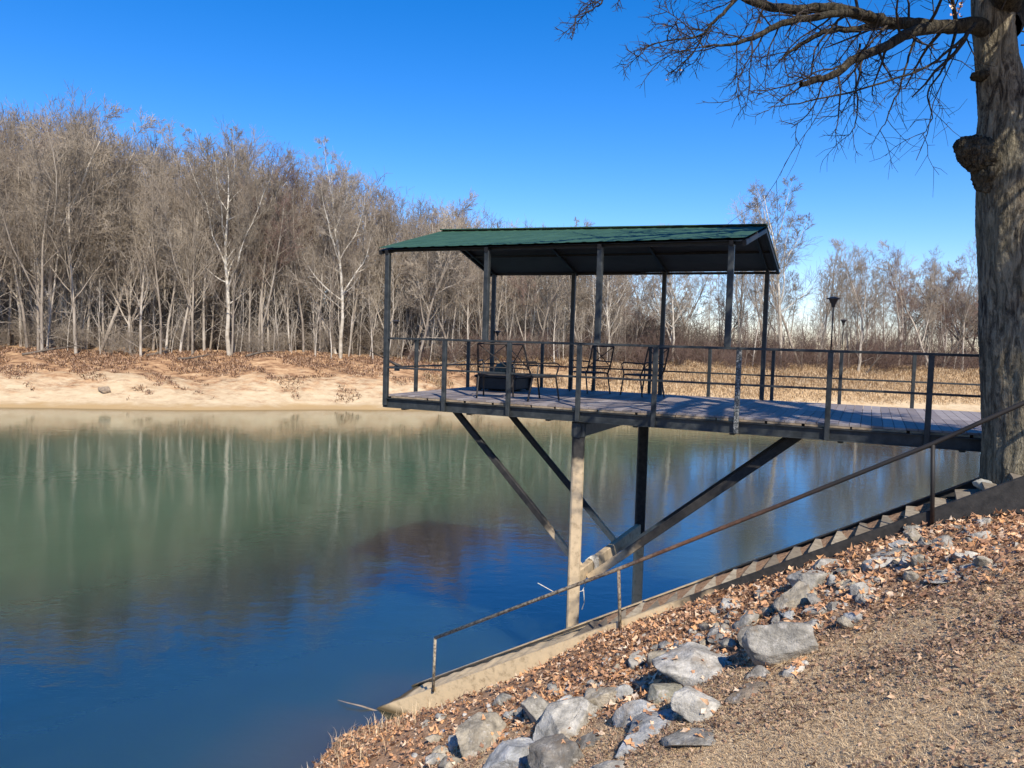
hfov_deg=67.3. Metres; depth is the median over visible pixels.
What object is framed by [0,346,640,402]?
bank weeds
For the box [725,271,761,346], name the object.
bare tree
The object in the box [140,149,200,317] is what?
bare tree
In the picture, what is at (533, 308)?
bare tree
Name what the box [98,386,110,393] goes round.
rock
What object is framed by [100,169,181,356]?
bare tree
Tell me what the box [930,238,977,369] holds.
bare tree
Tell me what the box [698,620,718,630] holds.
riprap rock
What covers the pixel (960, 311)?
bare tree
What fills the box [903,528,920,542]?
riprap rock
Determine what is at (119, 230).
bare tree
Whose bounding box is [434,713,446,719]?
riprap rock
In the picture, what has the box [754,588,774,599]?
riprap rock
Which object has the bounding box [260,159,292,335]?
bare tree
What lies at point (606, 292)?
sycamore tree
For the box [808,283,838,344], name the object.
bare tree
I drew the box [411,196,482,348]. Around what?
bare tree
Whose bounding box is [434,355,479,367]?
fallen log
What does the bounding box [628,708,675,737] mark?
riprap rock
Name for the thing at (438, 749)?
riprap rock
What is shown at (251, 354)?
fallen log
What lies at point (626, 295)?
bare tree
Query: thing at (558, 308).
bare tree
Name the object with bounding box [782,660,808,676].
riprap rock
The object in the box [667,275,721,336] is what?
bare tree
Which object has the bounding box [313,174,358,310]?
bare tree
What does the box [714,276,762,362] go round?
bare tree
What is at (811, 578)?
riprap rock
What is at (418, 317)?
bare tree
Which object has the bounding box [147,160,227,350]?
bare tree
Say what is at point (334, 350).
bare tree
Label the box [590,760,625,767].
riprap rock
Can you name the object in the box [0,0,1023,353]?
sky
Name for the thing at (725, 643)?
riprap rock
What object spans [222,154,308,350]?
bare tree
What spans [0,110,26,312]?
bare tree
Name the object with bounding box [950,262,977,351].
bare tree
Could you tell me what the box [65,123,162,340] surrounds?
bare tree
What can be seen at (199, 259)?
bare tree
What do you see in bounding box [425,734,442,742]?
riprap rock
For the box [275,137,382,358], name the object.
sycamore tree
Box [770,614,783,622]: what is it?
riprap rock
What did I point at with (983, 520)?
riprap rock
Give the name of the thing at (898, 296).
bare tree
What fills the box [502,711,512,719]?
riprap rock
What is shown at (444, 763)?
riprap rock
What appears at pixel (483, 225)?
bare tree
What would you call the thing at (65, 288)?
bare tree
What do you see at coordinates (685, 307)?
bare tree
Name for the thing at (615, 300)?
bare tree
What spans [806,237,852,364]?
bare tree
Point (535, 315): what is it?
bare tree
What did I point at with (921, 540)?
riprap rock
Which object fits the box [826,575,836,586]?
riprap rock
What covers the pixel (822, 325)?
bare tree
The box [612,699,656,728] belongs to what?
riprap rock
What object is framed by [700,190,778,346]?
bare tree
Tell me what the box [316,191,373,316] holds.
bare tree
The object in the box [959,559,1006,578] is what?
riprap rock
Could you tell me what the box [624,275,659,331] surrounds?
bare tree
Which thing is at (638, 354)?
red underbrush
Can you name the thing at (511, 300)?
bare tree
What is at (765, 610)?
riprap rock
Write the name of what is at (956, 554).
riprap rock
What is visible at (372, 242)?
bare tree
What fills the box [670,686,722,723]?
riprap rock
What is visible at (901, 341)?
bare tree
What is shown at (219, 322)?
underbrush
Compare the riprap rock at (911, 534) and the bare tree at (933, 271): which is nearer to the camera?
the riprap rock at (911, 534)
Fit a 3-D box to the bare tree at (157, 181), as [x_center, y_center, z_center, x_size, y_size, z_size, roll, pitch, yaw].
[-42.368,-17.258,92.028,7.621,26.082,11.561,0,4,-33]
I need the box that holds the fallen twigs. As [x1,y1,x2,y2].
[388,518,1022,767]
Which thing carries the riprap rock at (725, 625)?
on the ground at (66, 388)
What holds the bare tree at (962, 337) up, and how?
on the ground at (66, 388)
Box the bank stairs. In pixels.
[376,400,1023,716]
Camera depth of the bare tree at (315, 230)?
94.83 m
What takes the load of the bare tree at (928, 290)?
on the ground at (66, 388)
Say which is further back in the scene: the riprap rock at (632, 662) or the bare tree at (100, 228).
the bare tree at (100, 228)
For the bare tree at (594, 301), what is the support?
on the ground at (66, 388)
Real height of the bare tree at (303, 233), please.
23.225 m
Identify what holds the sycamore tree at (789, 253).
on the ground at (66, 388)
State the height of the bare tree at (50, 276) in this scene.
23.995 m
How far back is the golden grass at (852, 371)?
82.30 m
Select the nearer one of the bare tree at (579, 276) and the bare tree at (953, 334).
the bare tree at (579, 276)
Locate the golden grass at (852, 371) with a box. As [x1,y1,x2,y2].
[398,354,980,404]
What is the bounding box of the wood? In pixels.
[0,107,633,344]
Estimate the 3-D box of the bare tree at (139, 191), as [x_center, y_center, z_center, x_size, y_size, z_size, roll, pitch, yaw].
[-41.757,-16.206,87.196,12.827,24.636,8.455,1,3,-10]
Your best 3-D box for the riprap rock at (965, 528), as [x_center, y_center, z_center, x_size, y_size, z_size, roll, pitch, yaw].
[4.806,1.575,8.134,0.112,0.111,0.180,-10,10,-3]
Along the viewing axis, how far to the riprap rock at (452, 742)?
8.96 m
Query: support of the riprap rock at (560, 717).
on the ground at (66, 388)
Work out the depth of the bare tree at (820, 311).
104.99 m
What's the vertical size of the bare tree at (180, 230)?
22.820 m
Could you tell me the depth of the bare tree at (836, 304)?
97.43 m
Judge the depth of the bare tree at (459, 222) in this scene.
76.71 m
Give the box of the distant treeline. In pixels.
[630,309,978,356]
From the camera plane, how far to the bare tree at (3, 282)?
95.51 m
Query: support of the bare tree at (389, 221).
on the ground at (66, 388)
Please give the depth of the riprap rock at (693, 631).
8.92 m
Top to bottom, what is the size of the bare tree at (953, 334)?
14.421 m
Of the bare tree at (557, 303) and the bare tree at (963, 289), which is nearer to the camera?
the bare tree at (557, 303)
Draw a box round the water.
[0,408,980,767]
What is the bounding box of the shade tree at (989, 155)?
[555,0,1023,490]
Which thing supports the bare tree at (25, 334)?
on the ground at (66, 388)
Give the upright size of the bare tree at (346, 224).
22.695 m
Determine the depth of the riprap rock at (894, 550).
8.20 m
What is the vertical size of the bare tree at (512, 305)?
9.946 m
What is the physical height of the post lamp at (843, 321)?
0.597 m
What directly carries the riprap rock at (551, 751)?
on the ground at (66, 388)
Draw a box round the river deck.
[379,223,981,627]
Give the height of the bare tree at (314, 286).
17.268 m
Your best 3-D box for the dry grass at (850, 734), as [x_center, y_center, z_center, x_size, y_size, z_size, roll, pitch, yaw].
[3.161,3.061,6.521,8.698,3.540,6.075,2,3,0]
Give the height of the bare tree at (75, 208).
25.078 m
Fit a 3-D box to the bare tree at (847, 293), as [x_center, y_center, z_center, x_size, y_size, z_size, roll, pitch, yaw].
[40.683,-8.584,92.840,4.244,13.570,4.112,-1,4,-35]
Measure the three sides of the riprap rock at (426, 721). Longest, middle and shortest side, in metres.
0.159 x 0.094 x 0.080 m
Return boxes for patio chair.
[476,343,515,397]
[511,344,559,401]
[569,345,614,393]
[620,347,669,396]
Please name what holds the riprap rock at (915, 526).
on the ground at (66, 388)
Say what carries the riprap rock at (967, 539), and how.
on the ground at (66, 388)
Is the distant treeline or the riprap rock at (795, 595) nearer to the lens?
the riprap rock at (795, 595)
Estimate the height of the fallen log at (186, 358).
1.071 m
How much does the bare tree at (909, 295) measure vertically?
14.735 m
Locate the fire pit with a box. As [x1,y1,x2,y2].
[474,360,531,391]
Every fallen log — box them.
[22,338,89,355]
[146,339,196,356]
[178,350,213,359]
[246,345,283,356]
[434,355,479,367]
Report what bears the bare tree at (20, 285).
on the ground at (66, 388)
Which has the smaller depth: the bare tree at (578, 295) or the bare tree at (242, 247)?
the bare tree at (242, 247)
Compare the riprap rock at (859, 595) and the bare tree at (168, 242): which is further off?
the bare tree at (168, 242)
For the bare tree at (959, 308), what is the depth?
94.51 m
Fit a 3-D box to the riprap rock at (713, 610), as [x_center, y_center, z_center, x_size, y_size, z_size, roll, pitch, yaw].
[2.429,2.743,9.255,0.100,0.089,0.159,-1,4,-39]
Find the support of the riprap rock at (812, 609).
on the ground at (66, 388)
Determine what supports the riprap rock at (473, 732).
on the ground at (66, 388)
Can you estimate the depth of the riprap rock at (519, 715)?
8.67 m
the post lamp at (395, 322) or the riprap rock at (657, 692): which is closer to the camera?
the riprap rock at (657, 692)
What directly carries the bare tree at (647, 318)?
on the ground at (66, 388)
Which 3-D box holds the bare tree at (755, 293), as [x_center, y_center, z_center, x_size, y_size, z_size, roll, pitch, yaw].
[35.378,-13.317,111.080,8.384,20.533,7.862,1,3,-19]
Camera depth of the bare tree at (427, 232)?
85.01 m
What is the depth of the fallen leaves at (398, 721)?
11.00 m
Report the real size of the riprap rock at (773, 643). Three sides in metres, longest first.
0.706 x 0.603 x 0.482 m
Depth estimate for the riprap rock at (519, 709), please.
8.85 m
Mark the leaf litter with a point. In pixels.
(941, 552)
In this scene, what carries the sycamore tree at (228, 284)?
on the ground at (66, 388)
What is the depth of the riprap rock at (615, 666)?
8.78 m
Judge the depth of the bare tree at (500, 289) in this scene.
84.13 m
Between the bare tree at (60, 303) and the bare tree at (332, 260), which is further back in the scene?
the bare tree at (332, 260)
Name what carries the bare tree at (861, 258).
on the ground at (66, 388)
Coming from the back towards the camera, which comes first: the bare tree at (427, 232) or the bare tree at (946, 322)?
the bare tree at (946, 322)
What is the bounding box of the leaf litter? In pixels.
[312,508,1023,767]
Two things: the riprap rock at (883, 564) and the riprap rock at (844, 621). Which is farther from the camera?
the riprap rock at (883, 564)
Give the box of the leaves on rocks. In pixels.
[431,514,1023,767]
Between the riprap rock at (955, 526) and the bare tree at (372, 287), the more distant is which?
the bare tree at (372, 287)
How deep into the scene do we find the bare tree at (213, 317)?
78.36 m
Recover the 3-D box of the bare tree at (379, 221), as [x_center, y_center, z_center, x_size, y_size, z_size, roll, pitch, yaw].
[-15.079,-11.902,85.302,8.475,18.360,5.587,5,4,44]
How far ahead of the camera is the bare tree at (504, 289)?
85.17 m
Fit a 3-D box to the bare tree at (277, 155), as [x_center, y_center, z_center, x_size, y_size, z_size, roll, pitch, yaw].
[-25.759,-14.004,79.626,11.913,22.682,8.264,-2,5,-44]
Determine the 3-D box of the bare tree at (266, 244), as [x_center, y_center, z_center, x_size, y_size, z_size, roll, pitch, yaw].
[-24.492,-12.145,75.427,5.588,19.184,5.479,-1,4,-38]
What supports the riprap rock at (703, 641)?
on the ground at (66, 388)
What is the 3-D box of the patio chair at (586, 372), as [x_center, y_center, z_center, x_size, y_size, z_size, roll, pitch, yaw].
[1.675,-0.313,16.148,0.628,0.998,0.841,0,4,-27]
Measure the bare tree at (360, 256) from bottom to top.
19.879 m
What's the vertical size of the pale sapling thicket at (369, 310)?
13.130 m
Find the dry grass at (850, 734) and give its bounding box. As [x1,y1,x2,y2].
[421,501,1023,767]
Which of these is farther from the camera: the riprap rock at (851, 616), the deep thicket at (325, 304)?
the deep thicket at (325, 304)
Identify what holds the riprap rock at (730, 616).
on the ground at (66, 388)
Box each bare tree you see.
[0,93,137,353]
[0,95,135,346]
[0,98,40,321]
[0,104,66,344]
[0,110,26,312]
[0,114,57,301]
[0,114,63,299]
[0,115,40,301]
[0,116,59,308]
[0,126,49,327]
[0,127,96,352]
[0,134,55,326]
[0,136,43,348]
[0,143,65,346]
[0,179,13,342]
[1,122,56,312]
[3,97,72,338]
[9,122,108,313]
[10,121,73,349]
[22,133,96,338]
[26,89,125,345]
[29,118,137,348]
[30,105,99,344]
[30,132,76,348]
[31,107,167,342]
[36,111,104,317]
[38,79,129,296]
[50,131,115,330]
[58,138,129,350]
[65,110,140,345]
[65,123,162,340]
[73,117,177,349]
[78,128,150,341]
[78,151,179,341]
[88,119,195,350]
[91,186,165,352]
[94,124,140,347]
[98,128,201,343]
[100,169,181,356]
[110,158,203,351]
[124,154,176,350]
[127,142,186,354]
[131,147,245,351]
[132,135,180,323]
[134,125,193,332]
[136,157,206,318]
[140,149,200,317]
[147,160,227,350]
[147,173,201,352]
[148,163,232,354]
[149,155,211,320]
[163,186,257,347]
[167,139,243,349]
[170,123,269,302]
[172,155,204,309]
[176,141,218,333]
[187,117,277,325]
[189,124,298,351]
[191,176,254,349]
[193,168,266,355]
[199,161,254,349]
[203,144,232,346]
[203,148,252,303]
[217,142,278,350]
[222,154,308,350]
[224,137,310,352]
[229,171,297,349]
[235,165,295,351]
[236,162,272,309]
[238,171,289,333]
[239,163,350,353]
[245,178,308,349]
[251,163,320,349]
[258,186,316,351]
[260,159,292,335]
[275,146,313,331]
[278,165,319,347]
[279,177,321,351]
[279,190,358,351]
[290,165,348,349]
[292,170,335,322]
[295,180,319,309]
[296,172,372,350]
[300,183,379,354]
[308,155,379,346]
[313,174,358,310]
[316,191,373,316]
[320,181,352,351]
[323,151,372,353]
[330,167,377,309]
[334,169,388,353]
[339,188,397,318]
[340,188,400,318]
[343,185,371,352]
[351,196,399,345]
[352,189,424,331]
[353,196,403,352]
[356,208,415,350]
[371,178,404,327]
[372,211,415,312]
[374,189,400,347]
[380,194,415,352]
[381,202,417,314]
[384,212,421,343]
[391,231,415,328]
[393,237,464,361]
[394,207,450,344]
[395,226,428,357]
[397,197,477,359]
[402,192,454,304]
[402,196,444,285]
[403,251,464,358]
[404,186,485,361]
[404,204,457,356]
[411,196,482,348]
[417,207,436,327]
[417,211,433,344]
[430,214,455,338]
[444,255,490,355]
[445,214,480,357]
[447,201,491,352]
[447,253,482,353]
[451,203,469,325]
[460,201,489,320]
[463,219,505,352]
[468,222,507,338]
[470,222,501,327]
[480,220,524,351]
[489,276,526,348]
[498,275,548,350]
[500,277,528,336]
[501,276,528,353]
[501,277,518,336]
[504,276,525,338]
[513,226,566,333]
[517,225,557,333]
[520,275,553,354]
[520,278,545,333]
[521,217,594,356]
[525,226,555,335]
[536,275,569,361]
[538,275,560,355]
[548,275,587,342]
[548,276,565,336]
[549,216,591,326]
[556,275,591,351]
[558,276,578,337]
[562,276,586,340]
[564,275,595,332]
[568,275,608,340]
[576,293,592,355]
[586,275,612,334]
[588,275,634,337]
[590,275,639,337]
[593,275,643,341]
[594,275,618,355]
[618,276,660,343]
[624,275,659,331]
[632,275,685,358]
[638,293,674,344]
[641,279,685,331]
[647,223,700,358]
[665,275,709,332]
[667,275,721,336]
[699,275,717,344]
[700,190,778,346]
[710,271,725,357]
[711,271,736,351]
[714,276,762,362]
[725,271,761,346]
[734,221,772,338]
[740,236,810,364]
[749,243,777,365]
[750,274,777,345]
[755,273,804,362]
[769,264,792,366]
[805,240,868,346]
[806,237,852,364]
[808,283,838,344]
[809,267,829,341]
[820,255,850,363]
[821,253,855,360]
[823,240,894,370]
[832,258,865,364]
[832,287,866,361]
[836,270,871,339]
[845,246,868,340]
[846,251,866,348]
[851,259,885,363]
[863,247,904,341]
[865,318,917,373]
[869,239,945,364]
[869,271,889,343]
[872,274,898,367]
[879,242,924,365]
[886,253,941,348]
[887,265,976,368]
[889,268,978,351]
[890,258,958,361]
[897,272,912,349]
[904,268,915,345]
[905,254,975,355]
[913,258,946,365]
[916,270,977,345]
[917,245,946,349]
[919,266,957,363]
[922,272,950,365]
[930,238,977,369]
[932,268,976,343]
[933,289,957,363]
[937,264,977,366]
[940,290,977,368]
[946,263,977,368]
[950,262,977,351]
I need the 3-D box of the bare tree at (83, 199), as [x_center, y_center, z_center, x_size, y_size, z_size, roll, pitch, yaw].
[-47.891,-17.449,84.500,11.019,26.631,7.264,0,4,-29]
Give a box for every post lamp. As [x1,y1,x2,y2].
[393,320,399,336]
[827,297,839,349]
[840,319,846,347]
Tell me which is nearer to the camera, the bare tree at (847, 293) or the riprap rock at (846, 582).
the riprap rock at (846, 582)
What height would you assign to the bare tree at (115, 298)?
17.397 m
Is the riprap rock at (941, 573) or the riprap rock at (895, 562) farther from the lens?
the riprap rock at (895, 562)
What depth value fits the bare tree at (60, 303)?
76.23 m
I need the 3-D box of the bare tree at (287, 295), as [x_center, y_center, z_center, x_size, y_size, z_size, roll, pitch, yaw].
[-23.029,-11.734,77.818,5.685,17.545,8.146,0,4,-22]
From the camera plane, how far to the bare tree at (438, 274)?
77.12 m
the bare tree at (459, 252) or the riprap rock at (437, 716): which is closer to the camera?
the riprap rock at (437, 716)
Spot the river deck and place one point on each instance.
(664, 251)
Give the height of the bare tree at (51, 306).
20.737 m
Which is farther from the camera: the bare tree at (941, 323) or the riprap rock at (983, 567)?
the bare tree at (941, 323)
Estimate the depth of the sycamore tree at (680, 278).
87.26 m
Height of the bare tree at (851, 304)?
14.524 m
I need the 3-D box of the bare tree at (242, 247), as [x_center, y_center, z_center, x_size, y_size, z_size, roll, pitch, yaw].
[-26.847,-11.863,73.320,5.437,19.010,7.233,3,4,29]
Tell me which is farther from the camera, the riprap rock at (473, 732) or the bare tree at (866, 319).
the bare tree at (866, 319)
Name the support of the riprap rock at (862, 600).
on the ground at (66, 388)
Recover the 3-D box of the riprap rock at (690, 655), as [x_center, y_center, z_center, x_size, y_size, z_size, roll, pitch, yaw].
[1.812,2.809,7.524,0.878,0.423,0.776,7,10,10]
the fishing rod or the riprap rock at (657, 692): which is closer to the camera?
the riprap rock at (657, 692)
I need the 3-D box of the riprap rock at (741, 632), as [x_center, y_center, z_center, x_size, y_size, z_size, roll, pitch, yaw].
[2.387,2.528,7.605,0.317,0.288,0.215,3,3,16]
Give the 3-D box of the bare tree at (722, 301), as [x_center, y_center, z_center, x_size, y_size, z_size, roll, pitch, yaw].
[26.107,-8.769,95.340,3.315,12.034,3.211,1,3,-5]
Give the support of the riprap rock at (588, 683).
on the ground at (66, 388)
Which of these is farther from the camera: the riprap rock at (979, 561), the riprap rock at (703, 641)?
the riprap rock at (703, 641)
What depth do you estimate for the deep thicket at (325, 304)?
105.37 m
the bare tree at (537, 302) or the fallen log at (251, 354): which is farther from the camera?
the bare tree at (537, 302)
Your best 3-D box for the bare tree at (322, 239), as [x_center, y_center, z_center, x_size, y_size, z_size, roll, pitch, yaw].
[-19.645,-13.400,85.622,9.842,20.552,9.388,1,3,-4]
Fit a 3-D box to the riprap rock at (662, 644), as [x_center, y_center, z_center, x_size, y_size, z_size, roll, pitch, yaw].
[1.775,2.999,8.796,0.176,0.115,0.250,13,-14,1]
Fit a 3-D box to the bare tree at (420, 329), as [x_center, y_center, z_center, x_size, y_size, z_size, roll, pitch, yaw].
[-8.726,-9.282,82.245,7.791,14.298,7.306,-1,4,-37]
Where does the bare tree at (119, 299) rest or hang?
on the ground at (66, 388)
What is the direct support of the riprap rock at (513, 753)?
on the ground at (66, 388)
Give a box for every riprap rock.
[422,719,429,728]
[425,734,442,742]
[425,753,446,766]
[432,745,449,753]
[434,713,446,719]
[438,756,462,767]
[448,735,458,750]
[455,712,507,760]
[482,737,532,767]
[492,693,514,706]
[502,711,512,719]
[508,709,514,715]
[514,707,525,715]
[515,713,523,719]
[520,692,548,722]
[527,733,584,767]
[533,696,598,741]
[547,681,559,692]
[557,695,572,700]
[576,731,602,750]
[583,687,616,709]
[586,679,597,687]
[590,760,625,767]
[610,664,619,674]
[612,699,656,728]
[615,684,632,701]
[615,731,649,758]
[628,650,646,669]
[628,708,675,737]
[633,676,656,687]
[647,650,666,667]
[647,683,682,705]
[650,644,659,650]
[652,641,728,686]
[658,641,671,648]
[661,728,715,746]
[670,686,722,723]
[673,641,684,647]
[688,629,698,634]
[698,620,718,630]
[699,638,707,645]
[707,607,717,614]
[707,627,734,643]
[718,598,742,612]
[718,638,738,649]
[719,622,730,628]
[725,681,767,703]
[727,611,738,617]
[732,610,759,630]
[737,626,751,649]
[742,621,818,666]
[745,665,770,680]
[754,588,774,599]
[760,607,773,617]
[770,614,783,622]
[773,580,809,611]
[779,609,794,619]
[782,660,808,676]
[786,570,836,589]
[800,604,826,616]
[804,618,823,631]
[807,593,823,604]
[812,558,841,569]
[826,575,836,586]
[827,601,842,611]
[836,567,859,575]
[836,616,854,627]
[839,579,856,589]
[843,612,864,622]
[849,581,874,599]
[855,592,866,602]
[858,594,878,603]
[861,556,895,571]
[869,545,921,557]
[888,540,908,547]
[892,557,900,565]
[899,556,910,567]
[903,524,923,530]
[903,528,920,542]
[903,570,918,581]
[910,564,936,570]
[911,554,931,566]
[917,536,931,546]
[923,567,960,582]
[932,535,952,551]
[943,525,965,532]
[952,550,983,561]
[958,527,968,533]
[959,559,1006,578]
[961,537,972,544]
[971,531,992,540]
[973,556,992,566]
[976,517,991,526]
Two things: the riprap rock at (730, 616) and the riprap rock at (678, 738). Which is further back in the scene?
the riprap rock at (730, 616)
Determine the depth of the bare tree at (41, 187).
90.69 m
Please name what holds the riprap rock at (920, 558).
on the ground at (66, 388)
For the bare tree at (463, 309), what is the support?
on the ground at (66, 388)
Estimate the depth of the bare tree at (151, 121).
74.12 m
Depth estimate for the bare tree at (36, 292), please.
69.38 m
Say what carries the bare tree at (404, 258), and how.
on the ground at (66, 388)
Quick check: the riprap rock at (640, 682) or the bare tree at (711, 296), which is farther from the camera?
the bare tree at (711, 296)
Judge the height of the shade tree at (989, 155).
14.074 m
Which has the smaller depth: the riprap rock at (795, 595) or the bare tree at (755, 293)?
the riprap rock at (795, 595)
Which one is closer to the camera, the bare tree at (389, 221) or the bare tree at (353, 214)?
the bare tree at (389, 221)
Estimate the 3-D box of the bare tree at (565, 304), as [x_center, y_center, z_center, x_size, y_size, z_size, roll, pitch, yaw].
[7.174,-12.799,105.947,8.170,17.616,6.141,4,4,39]
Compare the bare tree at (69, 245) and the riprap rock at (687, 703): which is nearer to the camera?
the riprap rock at (687, 703)
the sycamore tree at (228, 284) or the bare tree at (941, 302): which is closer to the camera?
the sycamore tree at (228, 284)
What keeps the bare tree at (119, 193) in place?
on the ground at (66, 388)
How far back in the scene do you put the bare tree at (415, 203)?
95.00 m
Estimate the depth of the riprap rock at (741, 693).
6.50 m
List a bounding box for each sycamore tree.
[165,123,311,355]
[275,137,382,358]
[584,275,640,360]
[641,275,694,362]
[739,175,826,363]
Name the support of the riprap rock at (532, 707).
on the ground at (66, 388)
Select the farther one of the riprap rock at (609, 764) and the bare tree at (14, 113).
the bare tree at (14, 113)
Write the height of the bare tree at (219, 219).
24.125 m
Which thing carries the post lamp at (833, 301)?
on the river deck
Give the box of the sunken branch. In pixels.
[338,700,376,710]
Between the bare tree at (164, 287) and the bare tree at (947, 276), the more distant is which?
the bare tree at (947, 276)
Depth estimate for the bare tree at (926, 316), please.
94.31 m
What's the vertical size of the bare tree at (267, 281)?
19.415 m
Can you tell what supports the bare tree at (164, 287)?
on the ground at (66, 388)
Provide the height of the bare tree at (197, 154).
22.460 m
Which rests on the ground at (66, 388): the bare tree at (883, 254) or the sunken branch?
the bare tree at (883, 254)
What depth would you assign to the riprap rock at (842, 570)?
8.32 m
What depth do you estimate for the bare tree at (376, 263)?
85.56 m
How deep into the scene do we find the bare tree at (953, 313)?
101.28 m
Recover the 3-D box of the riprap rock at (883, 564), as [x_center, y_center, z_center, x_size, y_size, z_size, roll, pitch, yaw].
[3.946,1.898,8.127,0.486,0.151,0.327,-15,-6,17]
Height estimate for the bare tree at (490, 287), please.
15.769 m
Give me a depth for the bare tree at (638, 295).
89.53 m
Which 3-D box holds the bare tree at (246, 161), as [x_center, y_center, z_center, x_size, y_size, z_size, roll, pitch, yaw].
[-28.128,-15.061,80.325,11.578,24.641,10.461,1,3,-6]
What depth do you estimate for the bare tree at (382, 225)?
102.41 m
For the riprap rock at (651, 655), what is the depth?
8.32 m
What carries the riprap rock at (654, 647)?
on the ground at (66, 388)
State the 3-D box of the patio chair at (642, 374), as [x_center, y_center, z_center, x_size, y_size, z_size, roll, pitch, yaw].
[2.684,-0.250,15.550,0.628,0.998,0.841,0,4,-30]
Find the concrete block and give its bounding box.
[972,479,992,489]
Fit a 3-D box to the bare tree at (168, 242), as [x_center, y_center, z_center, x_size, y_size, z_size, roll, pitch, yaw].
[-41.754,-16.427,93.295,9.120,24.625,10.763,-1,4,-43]
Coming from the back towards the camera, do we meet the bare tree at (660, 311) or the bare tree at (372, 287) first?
the bare tree at (660, 311)
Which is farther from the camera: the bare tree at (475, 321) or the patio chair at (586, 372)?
the bare tree at (475, 321)
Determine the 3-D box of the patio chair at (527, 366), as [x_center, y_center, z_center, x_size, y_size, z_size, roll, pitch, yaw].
[0.360,-0.210,13.671,0.841,0.998,0.628,-1,4,-36]
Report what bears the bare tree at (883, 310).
on the ground at (66, 388)
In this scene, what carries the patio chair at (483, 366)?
on the river deck
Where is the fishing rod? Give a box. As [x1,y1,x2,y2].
[355,342,403,370]
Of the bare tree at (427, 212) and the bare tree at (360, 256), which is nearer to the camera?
the bare tree at (360, 256)
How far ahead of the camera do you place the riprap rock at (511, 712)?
8.97 m
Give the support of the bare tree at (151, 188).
on the ground at (66, 388)
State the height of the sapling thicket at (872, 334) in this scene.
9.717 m
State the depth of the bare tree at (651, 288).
87.22 m
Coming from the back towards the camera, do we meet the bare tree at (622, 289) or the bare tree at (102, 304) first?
the bare tree at (622, 289)
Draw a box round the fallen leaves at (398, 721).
[307,695,434,767]
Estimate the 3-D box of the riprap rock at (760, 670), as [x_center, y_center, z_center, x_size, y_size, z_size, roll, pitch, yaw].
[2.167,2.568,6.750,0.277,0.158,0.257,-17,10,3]
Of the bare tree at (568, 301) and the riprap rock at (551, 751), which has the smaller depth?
the riprap rock at (551, 751)
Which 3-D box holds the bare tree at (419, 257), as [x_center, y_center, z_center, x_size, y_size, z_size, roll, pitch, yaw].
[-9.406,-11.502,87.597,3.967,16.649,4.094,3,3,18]
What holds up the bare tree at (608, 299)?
on the ground at (66, 388)
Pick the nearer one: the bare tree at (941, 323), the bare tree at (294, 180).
the bare tree at (294, 180)
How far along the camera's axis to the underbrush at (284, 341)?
77.64 m
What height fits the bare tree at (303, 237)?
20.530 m
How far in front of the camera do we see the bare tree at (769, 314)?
94.62 m
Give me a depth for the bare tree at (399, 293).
90.88 m
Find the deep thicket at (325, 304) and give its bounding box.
[0,274,687,341]
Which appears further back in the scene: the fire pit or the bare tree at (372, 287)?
the bare tree at (372, 287)
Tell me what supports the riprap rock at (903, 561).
on the ground at (66, 388)
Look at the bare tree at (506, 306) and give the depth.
89.32 m
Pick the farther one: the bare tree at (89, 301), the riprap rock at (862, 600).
the bare tree at (89, 301)
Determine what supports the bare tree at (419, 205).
on the ground at (66, 388)
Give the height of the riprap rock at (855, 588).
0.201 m
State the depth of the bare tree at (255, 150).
91.21 m
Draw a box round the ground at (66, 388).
[0,340,1023,767]
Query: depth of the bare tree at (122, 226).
76.21 m
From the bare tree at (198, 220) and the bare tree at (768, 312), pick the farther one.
the bare tree at (768, 312)
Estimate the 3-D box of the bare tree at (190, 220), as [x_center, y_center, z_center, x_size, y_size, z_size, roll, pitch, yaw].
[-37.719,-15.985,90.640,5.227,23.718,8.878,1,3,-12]
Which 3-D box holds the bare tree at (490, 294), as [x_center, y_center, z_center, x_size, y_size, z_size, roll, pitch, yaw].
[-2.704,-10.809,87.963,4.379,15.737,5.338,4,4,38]
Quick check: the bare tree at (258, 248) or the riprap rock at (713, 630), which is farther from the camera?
the bare tree at (258, 248)
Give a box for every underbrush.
[0,271,733,360]
[0,306,643,361]
[393,315,978,371]
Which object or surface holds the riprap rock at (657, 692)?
on the ground at (66, 388)
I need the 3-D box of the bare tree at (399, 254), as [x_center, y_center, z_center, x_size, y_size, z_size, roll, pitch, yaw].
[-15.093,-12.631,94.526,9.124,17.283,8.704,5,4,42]
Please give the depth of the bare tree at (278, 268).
82.46 m
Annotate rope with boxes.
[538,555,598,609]
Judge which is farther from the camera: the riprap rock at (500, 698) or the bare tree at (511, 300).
the bare tree at (511, 300)
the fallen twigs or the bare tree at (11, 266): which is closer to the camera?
the fallen twigs
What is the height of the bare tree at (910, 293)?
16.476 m
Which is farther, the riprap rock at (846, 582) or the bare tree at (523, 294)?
the bare tree at (523, 294)
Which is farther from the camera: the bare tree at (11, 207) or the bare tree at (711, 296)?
the bare tree at (711, 296)
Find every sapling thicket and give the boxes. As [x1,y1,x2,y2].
[0,247,649,361]
[611,295,978,367]
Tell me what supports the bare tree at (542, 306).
on the ground at (66, 388)
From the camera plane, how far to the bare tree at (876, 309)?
117.09 m

